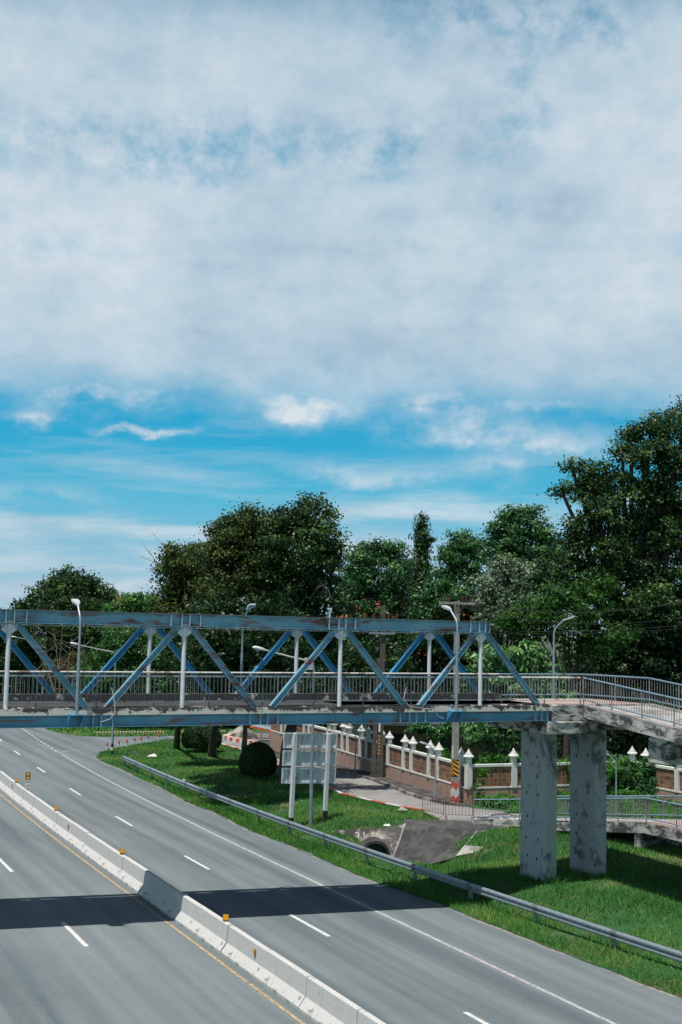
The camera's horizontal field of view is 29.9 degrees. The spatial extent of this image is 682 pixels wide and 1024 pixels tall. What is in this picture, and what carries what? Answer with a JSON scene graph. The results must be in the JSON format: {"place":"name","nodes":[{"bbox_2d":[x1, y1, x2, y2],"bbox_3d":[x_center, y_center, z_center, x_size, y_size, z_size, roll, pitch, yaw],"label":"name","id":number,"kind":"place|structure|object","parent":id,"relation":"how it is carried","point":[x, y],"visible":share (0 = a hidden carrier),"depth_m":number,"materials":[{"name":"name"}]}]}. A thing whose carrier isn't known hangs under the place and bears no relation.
{"place":"outdoors","nodes":[
{"label":"outdoors","id":0,"kind":"place"},
{"bbox_2d":[46,725,267,736],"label":"verge","id":1,"kind":"structure","parent":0,"point":[253,730],"depth_m":120.29,"materials":[{"name":"plant"}]},
{"bbox_2d":[0,563,121,693],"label":"tree","id":2,"kind":"object","parent":1,"relation":"on","point":[60,589],"visible":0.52,"depth_m":161.32,"materials":[{"name":"green plant"}]},
{"bbox_2d":[32,624,91,693],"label":"bare tree","id":3,"kind":"object","parent":1,"relation":"on","point":[59,658],"visible":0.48,"depth_m":135.04,"materials":[{"name":"brown wood"}]},
{"bbox_2d":[39,650,92,693],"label":"bush","id":4,"kind":"object","parent":1,"relation":"on","point":[72,659],"visible":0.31,"depth_m":137.79,"materials":[{"name":"brown plant"}]},
{"bbox_2d":[69,625,173,693],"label":"tree","id":5,"kind":"object","parent":1,"relation":"on","point":[133,657],"visible":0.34,"depth_m":125.23,"materials":[{"name":"green plant"}]},
{"bbox_2d":[91,591,171,640],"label":"tree","id":6,"kind":"object","parent":1,"relation":"on","point":[135,602],"visible":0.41,"depth_m":138.40,"materials":[{"name":"green plant"}]},
{"bbox_2d":[0,728,681,1023],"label":"road","id":7,"kind":"structure","parent":0,"point":[84,939],"depth_m":40.29,"materials":[{"name":"grey asphalt"}]},
{"bbox_2d":[0,771,8,790],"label":"concrete barrier","id":8,"kind":"object","parent":7,"relation":"on","point":[3,777],"visible":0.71,"depth_m":74.23,"materials":[{"name":"grey concrete"}]},
{"bbox_2d":[2,777,14,796],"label":"concrete barrier","id":9,"kind":"object","parent":7,"relation":"on","point":[8,790],"visible":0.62,"depth_m":71.88,"materials":[{"name":"grey concrete"}]},
{"bbox_2d":[10,783,25,804],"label":"concrete barrier","id":10,"kind":"object","parent":7,"relation":"on","point":[17,795],"visible":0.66,"depth_m":69.08,"materials":[{"name":"grey concrete"}]},
{"bbox_2d":[19,790,36,812],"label":"concrete barrier","id":11,"kind":"object","parent":7,"relation":"on","point":[27,803],"visible":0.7,"depth_m":66.28,"materials":[{"name":"grey concrete"}]},
{"bbox_2d":[25,772,30,790],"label":"warning sign","id":12,"kind":"object","parent":11,"relation":"on","point":[27,785],"visible":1,"depth_m":67.41,"materials":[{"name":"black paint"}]},
{"bbox_2d":[30,797,46,820],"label":"concrete barrier","id":13,"kind":"object","parent":7,"relation":"on","point":[37,810],"visible":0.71,"depth_m":63.60,"materials":[{"name":"grey concrete"}]},
{"bbox_2d":[40,804,59,829],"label":"concrete barrier","id":14,"kind":"object","parent":7,"relation":"on","point":[49,819],"visible":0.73,"depth_m":60.86,"materials":[{"name":"grey concrete"}]},
{"bbox_2d":[52,813,72,840],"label":"concrete barrier","id":15,"kind":"object","parent":7,"relation":"on","point":[60,829],"visible":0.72,"depth_m":58.18,"materials":[{"name":"grey concrete"}]},
{"bbox_2d":[66,822,89,851],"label":"concrete barrier","id":16,"kind":"object","parent":7,"relation":"on","point":[76,838],"visible":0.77,"depth_m":55.38,"materials":[{"name":"grey concrete"}]},
{"bbox_2d":[81,833,106,863],"bbox_3d":[-10.084,14.005,52.758,0.600,1.070,2.974,4,-6,-24],"label":"concrete barrier","id":17,"kind":"object","parent":7,"relation":"on","point":[92,849],"visible":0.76,"depth_m":52.67,"materials":[{"name":"grey concrete"}]},
{"bbox_2d":[98,844,124,877],"bbox_3d":[-8.853,13.779,50.035,0.600,1.070,2.974,4,-6,-24],"label":"concrete barrier","id":18,"kind":"object","parent":7,"relation":"on","point":[111,861],"visible":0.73,"depth_m":49.93,"materials":[{"name":"grey concrete"}]},
{"bbox_2d":[117,856,148,893],"bbox_3d":[-7.594,13.540,47.314,0.600,1.070,2.974,4,-6,-24],"label":"concrete barrier","id":19,"kind":"object","parent":7,"relation":"on","point":[131,875],"visible":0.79,"depth_m":47.19,"materials":[{"name":"grey concrete"}]},
{"bbox_2d":[139,871,173,910],"bbox_3d":[-6.357,13.322,44.591,0.600,1.070,2.974,4,-6,-24],"label":"concrete barrier","id":20,"kind":"object","parent":7,"relation":"on","point":[154,890],"visible":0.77,"depth_m":44.49,"materials":[{"name":"grey concrete"}]},
{"bbox_2d":[162,886,199,930],"bbox_3d":[-5.134,13.091,41.868,0.600,1.070,2.974,4,-6,-24],"label":"concrete barrier","id":21,"kind":"object","parent":7,"relation":"on","point":[179,907],"visible":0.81,"depth_m":41.76,"materials":[{"name":"grey concrete"}]},
{"bbox_2d":[189,904,231,953],"bbox_3d":[-3.896,12.856,39.147,0.600,1.070,2.974,4,-6,-24],"label":"concrete barrier","id":22,"kind":"object","parent":7,"relation":"on","point":[210,928],"visible":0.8,"depth_m":38.99,"materials":[{"name":"grey concrete"}]},
{"bbox_2d":[222,914,228,921],"bbox_3d":[-3.447,12.147,38.261,0.190,0.210,0.088,2,-5,-6],"label":"reflector marker","id":23,"kind":"object","parent":22,"relation":"on","point":[225,917],"visible":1,"depth_m":38.27,"materials":[{"name":"yellow plastic"}]},
{"bbox_2d":[223,734,258,744],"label":"concrete barrier","id":24,"kind":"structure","parent":7,"relation":"on","point":[227,737],"depth_m":112.00,"materials":[{"name":"white concrete"}]},
{"bbox_2d":[221,925,267,978],"bbox_3d":[-2.635,12.646,36.423,0.600,1.070,2.974,4,-6,-24],"label":"concrete barrier","id":25,"kind":"object","parent":7,"relation":"on","point":[239,947],"visible":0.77,"depth_m":36.34,"materials":[{"name":"grey concrete"}]},
{"bbox_2d":[256,948,311,1009],"bbox_3d":[-1.416,12.398,33.702,0.600,1.070,2.974,4,-6,-24],"label":"concrete barrier","id":26,"kind":"object","parent":7,"relation":"on","point":[283,978],"visible":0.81,"depth_m":33.56,"materials":[{"name":"grey concrete"}]},
{"bbox_2d":[299,976,362,1023],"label":"concrete barrier","id":27,"kind":"object","parent":7,"relation":"on","point":[322,1003],"visible":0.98,"depth_m":31.10,"materials":[{"name":"grey concrete"}]},
{"bbox_2d":[357,1009,385,1023],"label":"concrete barrier","id":28,"kind":"object","parent":7,"relation":"on","point":[365,1017],"visible":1,"depth_m":29.24,"materials":[{"name":"grey concrete"}]},
{"bbox_2d":[0,0,681,637],"label":"sky","id":29,"kind":"structure","parent":0,"point":[395,260],"materials":[{"name":"blue"}]},
{"bbox_2d":[33,627,677,758],"bbox_3d":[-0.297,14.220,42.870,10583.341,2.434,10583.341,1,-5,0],"label":"ground","id":30,"kind":"structure","parent":0,"point":[548,646],"depth_m":828.56,"materials":[{"name":"green plant"}]},
{"bbox_2d":[96,730,224,734],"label":"edging fence","id":31,"kind":"object","parent":30,"relation":"on","point":[132,732],"visible":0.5,"depth_m":117.26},
{"bbox_2d":[219,725,253,728],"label":"tree","id":32,"kind":"object","parent":30,"relation":"on","point":[228,726],"visible":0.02,"depth_m":126.91,"materials":[{"name":"green plant"}]},
{"bbox_2d":[227,725,257,738],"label":"rock","id":33,"kind":"object","parent":30,"relation":"on","point":[237,732],"visible":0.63,"depth_m":115.76,"materials":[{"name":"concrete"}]},
{"bbox_2d":[250,725,270,738],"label":"notice board","id":34,"kind":"object","parent":30,"relation":"on","point":[264,727],"visible":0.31,"depth_m":116.35,"materials":[{"name":"metal"}]},
{"bbox_2d":[314,660,363,731],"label":"tree","id":35,"kind":"object","parent":30,"relation":"on","point":[338,727],"visible":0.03,"depth_m":122.03,"materials":[{"name":"green plant"}]},
{"bbox_2d":[94,757,680,998],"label":"dusty shoulder","id":36,"kind":"object","parent":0,"point":[619,975],"visible":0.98,"depth_m":43.63},
{"bbox_2d":[96,740,681,997],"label":"grass bank","id":37,"kind":"structure","parent":0,"point":[570,935],"depth_m":48.97,"materials":[{"name":"plant"}]},
{"bbox_2d":[70,642,115,753],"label":"street lamp","id":38,"kind":"object","parent":37,"relation":"on","point":[112,737],"visible":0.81,"depth_m":98.49,"materials":[{"name":"grey metal"}]},
{"bbox_2d":[141,537,211,748],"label":"tree","id":39,"kind":"object","parent":37,"relation":"on","point":[175,572],"visible":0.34,"depth_m":89.81,"materials":[{"name":"green plant"}]},
{"bbox_2d":[140,530,162,566],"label":"bare tree","id":40,"kind":"object","parent":39,"relation":"attached to","point":[151,554],"visible":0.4,"depth_m":99.07,"materials":[{"name":"grey wood"}]},
{"bbox_2d":[181,726,221,751],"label":"topiary bush","id":41,"kind":"object","parent":37,"relation":"on","point":[195,737],"visible":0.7,"depth_m":101.24,"materials":[{"name":"green plant"}]},
{"bbox_2d":[96,739,336,801],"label":"grass","id":42,"kind":"structure","parent":37,"relation":"on","point":[196,763],"depth_m":89.49,"materials":[{"name":"green plant"}]},
{"bbox_2d":[177,497,297,756],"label":"tree","id":43,"kind":"object","parent":37,"relation":"on","point":[230,560],"visible":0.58,"depth_m":81.79,"materials":[{"name":"green plant"}]},
{"bbox_2d":[238,741,276,778],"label":"topiary bush","id":44,"kind":"object","parent":37,"relation":"on","point":[259,759],"visible":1,"depth_m":78.88,"materials":[{"name":"green plant"}]},
{"bbox_2d":[156,591,379,749],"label":"tree","id":45,"kind":"object","parent":37,"relation":"on","point":[224,644],"visible":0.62,"depth_m":71.79,"materials":[{"name":"green plant"}]},
{"bbox_2d":[252,646,314,826],"bbox_3d":[-2.839,11.236,63.049,3.537,9.184,0.439,3,-6,-23],"label":"street lamp","id":46,"kind":"object","parent":37,"relation":"on","point":[258,648],"visible":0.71,"depth_m":63.40,"materials":[{"name":"grey metal"}]},
{"bbox_2d":[249,491,366,781],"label":"tree","id":47,"kind":"object","parent":37,"relation":"on","point":[318,553],"visible":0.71,"depth_m":80.52,"materials":[{"name":"green plant"}]},
{"bbox_2d":[316,583,330,601],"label":"bare tree","id":48,"kind":"object","parent":47,"relation":"attached to","point":[319,586],"visible":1,"depth_m":79.38,"materials":[{"name":"grey wood"}]},
{"bbox_2d":[281,732,337,829],"bbox_3d":[-1.589,13.654,63.603,2.950,5.265,0.241,6,-7,-26],"label":"road sign","id":49,"kind":"object","parent":37,"relation":"on","point":[293,758],"visible":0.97,"depth_m":63.77,"materials":[{"name":"white metal"}]},
{"bbox_2d":[221,743,421,810],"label":"painted kerb","id":50,"kind":"structure","parent":37,"relation":"on","point":[360,798],"depth_m":70.47,"materials":[{"name":"concrete"}]},
{"bbox_2d":[223,740,510,820],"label":"side lane","id":51,"kind":"structure","parent":37,"relation":"on","point":[348,783],"depth_m":72.47,"materials":[{"name":"concrete"}]},
{"bbox_2d":[320,766,447,804],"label":"kerb","id":52,"kind":"structure","parent":51,"relation":"on","point":[408,793],"depth_m":75.11,"materials":[{"name":"concrete"}]},
{"bbox_2d":[418,795,447,818],"bbox_3d":[4.639,14.907,64.532,0.631,1.019,1.566,5,-7,-39],"label":"barricade","id":53,"kind":"object","parent":51,"relation":"on","point":[430,806],"visible":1,"depth_m":64.55,"materials":[{"name":"grey metal"}]},
{"bbox_2d":[445,800,472,819],"bbox_3d":[5.902,14.907,63.905,1.376,1.019,0.631,1,-5,2],"label":"barricade","id":54,"kind":"object","parent":51,"relation":"on","point":[462,808],"visible":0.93,"depth_m":63.91,"materials":[{"name":"grey metal"}]},
{"bbox_2d":[122,756,681,962],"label":"guardrail","id":55,"kind":"object","parent":37,"relation":"on","point":[614,936],"visible":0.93,"depth_m":48.13,"materials":[{"name":"grey metal"}]},
{"bbox_2d":[332,819,508,864],"bbox_3d":[3.774,15.919,60.615,9.036,1.912,5.004,1,-5,0],"label":"culvert headwall","id":56,"kind":"object","parent":37,"relation":"on","point":[419,841],"visible":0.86,"depth_m":61.04,"materials":[{"name":"concrete"}]},
{"bbox_2d":[323,673,681,764],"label":"ramp","id":57,"kind":"structure","parent":37,"relation":"on","point":[661,725],"depth_m":46.97,"materials":[{"name":"concrete"}]},
{"bbox_2d":[0,609,551,727],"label":"truss footbridge","id":58,"kind":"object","parent":57,"relation":"on","point":[240,705],"visible":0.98,"depth_m":43.61,"materials":[{"name":"blue metal"}]},
{"bbox_2d":[67,599,83,725],"bbox_3d":[-8.324,4.699,40.108,0.440,3.959,0.972,4,-6,-25],"label":"bridge lamp","id":59,"kind":"object","parent":58,"relation":"attached to","point":[76,602],"visible":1,"depth_m":39.72,"materials":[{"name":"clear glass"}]},
{"bbox_2d":[101,688,115,721],"bbox_3d":[-7.346,6.082,40.300,0.460,1.089,0.206,4,-6,-25],"label":"cable","id":60,"kind":"object","parent":58,"relation":"hanging from","point":[114,708],"visible":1,"depth_m":40.30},
{"bbox_2d":[240,603,255,683],"bbox_3d":[-3.462,5.368,46.648,0.440,4.037,1.052,4,-6,-25],"label":"bridge lamp","id":61,"kind":"object","parent":58,"relation":"attached to","point":[250,606],"visible":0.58,"depth_m":46.97,"materials":[{"name":"grey metal"}]},
{"bbox_2d":[403,687,443,718],"bbox_3d":[2.930,6.753,45.114,1.618,1.109,0.182,3,-6,-20],"label":"cable","id":62,"kind":"object","parent":58,"relation":"hanging from","point":[419,707],"visible":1,"depth_m":44.99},
{"bbox_2d":[441,605,462,719],"bbox_3d":[3.938,5.418,45.995,0.440,4.124,1.107,4,-6,-25],"label":"bridge lamp","id":63,"kind":"object","parent":58,"relation":"attached to","point":[448,608],"visible":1,"depth_m":45.54,"materials":[{"name":"white metal"}]},
{"bbox_2d":[552,616,574,698],"bbox_3d":[9.126,6.253,52.859,1.107,3.944,0.526,2,-5,-5],"label":"bridge lamp","id":64,"kind":"object","parent":57,"relation":"attached to","point":[553,696],"visible":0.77,"depth_m":52.89,"materials":[{"name":"grey metal"}]},
{"bbox_2d":[488,704,625,881],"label":"bridge pier","id":65,"kind":"structure","parent":37,"relation":"on","point":[538,831],"depth_m":49.49,"materials":[{"name":"concrete"}]},
{"bbox_2d":[535,701,598,723],"bbox_3d":[8.491,7.496,47.781,2.816,0.881,0.178,3,-6,-22],"label":"cable","id":66,"kind":"object","parent":65,"relation":"hanging from","point":[567,715],"visible":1,"depth_m":47.68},
{"bbox_2d":[472,795,681,848],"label":"ramp","id":67,"kind":"structure","parent":37,"relation":"on","point":[646,831],"depth_m":54.86,"materials":[{"name":"concrete"}]},
{"bbox_2d":[330,764,467,806],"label":"planting strip","id":68,"kind":"object","parent":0,"point":[412,789],"visible":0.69,"depth_m":76.59,"materials":[{"name":"grass"}]},
{"bbox_2d":[345,724,356,774],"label":"garden lamp","id":69,"kind":"object","parent":68,"relation":"on","point":[355,751],"visible":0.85,"depth_m":82.98,"materials":[{"name":"grey metal"}]},
{"bbox_2d":[364,605,397,776],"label":"utility pole","id":70,"kind":"object","parent":68,"relation":"on","point":[377,740],"visible":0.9,"depth_m":81.43,"materials":[{"name":"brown concrete"}]},
{"bbox_2d":[419,741,435,798],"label":"garden lamp","id":71,"kind":"object","parent":68,"relation":"on","point":[435,768],"visible":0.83,"depth_m":70.75,"materials":[{"name":"grey metal"}]},
{"bbox_2d":[439,595,478,802],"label":"utility pole","id":72,"kind":"object","parent":68,"relation":"on","point":[455,766],"visible":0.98,"depth_m":69.94,"materials":[{"name":"concrete"}]},
{"bbox_2d":[454,604,678,623],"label":"power line","id":73,"kind":"object","parent":72,"relation":"attached to","point":[567,623],"visible":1,"depth_m":65.64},
{"bbox_2d":[474,602,681,612],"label":"power line","id":74,"kind":"object","parent":72,"relation":"attached to","point":[582,612],"visible":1,"depth_m":64.93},
{"bbox_2d":[483,602,679,612],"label":"power line","id":75,"kind":"object","parent":72,"relation":"attached to","point":[604,611],"visible":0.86,"depth_m":65.24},
{"bbox_2d":[500,625,681,631],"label":"power line","id":76,"kind":"object","parent":72,"relation":"attached to","point":[575,631],"visible":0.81,"depth_m":65.73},
{"bbox_2d":[500,628,681,633],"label":"power line","id":77,"kind":"object","parent":72,"relation":"attached to","point":[591,633],"visible":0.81,"depth_m":62.35,"materials":[{"name":"black rubber"}]},
{"bbox_2d":[275,726,671,816],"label":"garden ground","id":78,"kind":"structure","parent":0,"point":[505,808],"depth_m":68.54,"materials":[{"name":"soil"}]},
{"bbox_2d":[270,724,467,804],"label":"perimeter wall","id":79,"kind":"structure","parent":78,"relation":"on","point":[412,766],"depth_m":79.95,"materials":[{"name":"brick"},{"name":"concrete"},{"name":"white paint"}]},
{"bbox_2d":[327,634,410,738],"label":"tree","id":80,"kind":"object","parent":78,"relation":"on","point":[394,656],"visible":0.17,"depth_m":109.78,"materials":[{"name":"green plant"}]},
{"bbox_2d":[330,533,431,728],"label":"tree","id":81,"kind":"object","parent":78,"relation":"on","point":[388,592],"visible":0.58,"depth_m":116.82,"materials":[{"name":"green plant"}]},
{"bbox_2d":[332,601,473,733],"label":"tree","id":82,"kind":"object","parent":78,"relation":"on","point":[358,726],"depth_m":123.04,"materials":[{"name":"plant"}]},
{"bbox_2d":[371,633,462,692],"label":"tree","id":83,"kind":"object","parent":78,"relation":"on","point":[420,659],"visible":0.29,"depth_m":105.89,"materials":[{"name":"green plant"}]},
{"bbox_2d":[400,510,437,692],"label":"tree","id":84,"kind":"object","parent":78,"relation":"on","point":[423,539],"visible":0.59,"depth_m":105.63,"materials":[{"name":"green plant"}]},
{"bbox_2d":[403,722,464,746],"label":"shrub","id":85,"kind":"object","parent":78,"relation":"on","point":[430,731],"visible":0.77,"depth_m":86.53,"materials":[{"name":"green plant"}]},
{"bbox_2d":[404,526,509,691],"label":"tree","id":86,"kind":"object","parent":78,"relation":"on","point":[458,551],"visible":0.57,"depth_m":102.79,"materials":[{"name":"green plant"}]},
{"bbox_2d":[365,722,563,762],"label":"hedge","id":87,"kind":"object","parent":78,"relation":"on","point":[396,730],"depth_m":94.33,"materials":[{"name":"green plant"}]},
{"bbox_2d":[432,636,505,692],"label":"tree","id":88,"kind":"object","parent":78,"relation":"on","point":[444,663],"visible":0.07,"depth_m":102.15,"materials":[{"name":"green plant"}]},
{"bbox_2d":[459,722,520,761],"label":"shrub","id":89,"kind":"object","parent":78,"relation":"on","point":[476,732],"visible":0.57,"depth_m":73.13,"materials":[{"name":"green plant"}]},
{"bbox_2d":[463,552,546,762],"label":"tree","id":90,"kind":"object","parent":78,"relation":"on","point":[509,574],"visible":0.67,"depth_m":83.24,"materials":[{"name":"green plant"}]},
{"bbox_2d":[459,638,579,754],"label":"shrub","id":91,"kind":"object","parent":78,"relation":"on","point":[521,662],"visible":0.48,"depth_m":73.77,"materials":[{"name":"green plant"}]},
{"bbox_2d":[472,502,581,652],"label":"tree","id":92,"kind":"object","parent":78,"relation":"on","point":[513,533],"visible":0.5,"depth_m":97.28,"materials":[{"name":"green plant"}]},
{"bbox_2d":[433,748,671,784],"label":"tall grass","id":93,"kind":"structure","parent":78,"relation":"on","point":[610,768],"depth_m":72.27,"materials":[{"name":"green plant"}]},
{"bbox_2d":[491,570,647,761],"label":"tree","id":94,"kind":"object","parent":78,"relation":"on","point":[605,640],"visible":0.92,"depth_m":77.06,"materials":[{"name":"green plant"}]},
{"bbox_2d":[463,746,681,805],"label":"perimeter wall","id":95,"kind":"structure","parent":78,"relation":"on","point":[504,778],"depth_m":70.66,"materials":[{"name":"brick"},{"name":"concrete"}]},
{"bbox_2d":[470,768,490,805],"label":"vine","id":96,"kind":"object","parent":95,"relation":"attached to","point":[483,773],"visible":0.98,"depth_m":69.44,"materials":[{"name":"green plant"}]},
{"bbox_2d":[606,757,659,797],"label":"vine","id":97,"kind":"object","parent":95,"relation":"attached to","point":[642,783],"visible":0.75,"depth_m":71.84,"materials":[{"name":"green plant"}]},
{"bbox_2d":[477,788,680,818],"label":"weeds","id":98,"kind":"object","parent":78,"relation":"on","point":[498,804],"visible":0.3,"depth_m":68.44,"materials":[{"name":"green plant"}]},
{"bbox_2d":[536,395,681,751],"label":"tree","id":99,"kind":"object","parent":78,"relation":"on","point":[651,524],"visible":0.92,"depth_m":83.47,"materials":[{"name":"green plant"}]},
{"bbox_2d":[606,753,616,802],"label":"garden lamp","id":100,"kind":"object","parent":78,"relation":"on","point":[615,777],"visible":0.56,"depth_m":67.01,"materials":[{"name":"grey metal"}]},
{"bbox_2d":[545,622,681,766],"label":"tree","id":101,"kind":"object","parent":78,"relation":"on","point":[620,742],"visible":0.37,"depth_m":81.77,"materials":[{"name":"green plant"}]},
{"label":"far lawn","id":102,"kind":"structure","parent":0,"visible":0},
{"bbox_2d":[0,607,20,666],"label":"tree","id":103,"kind":"object","parent":102,"relation":"on","point":[3,644],"visible":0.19,"depth_m":167.56,"materials":[{"name":"green plant"}]},
{"bbox_2d":[11,636,44,693],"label":"street lamp","id":104,"kind":"object","parent":102,"relation":"on","point":[43,662],"visible":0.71,"depth_m":158.47,"materials":[{"name":"grey metal"}]},
{"bbox_2d":[0,641,79,693],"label":"tree","id":105,"kind":"object","parent":102,"relation":"on","point":[15,659],"visible":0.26,"depth_m":161.23,"materials":[{"name":"green plant"}]}
]}

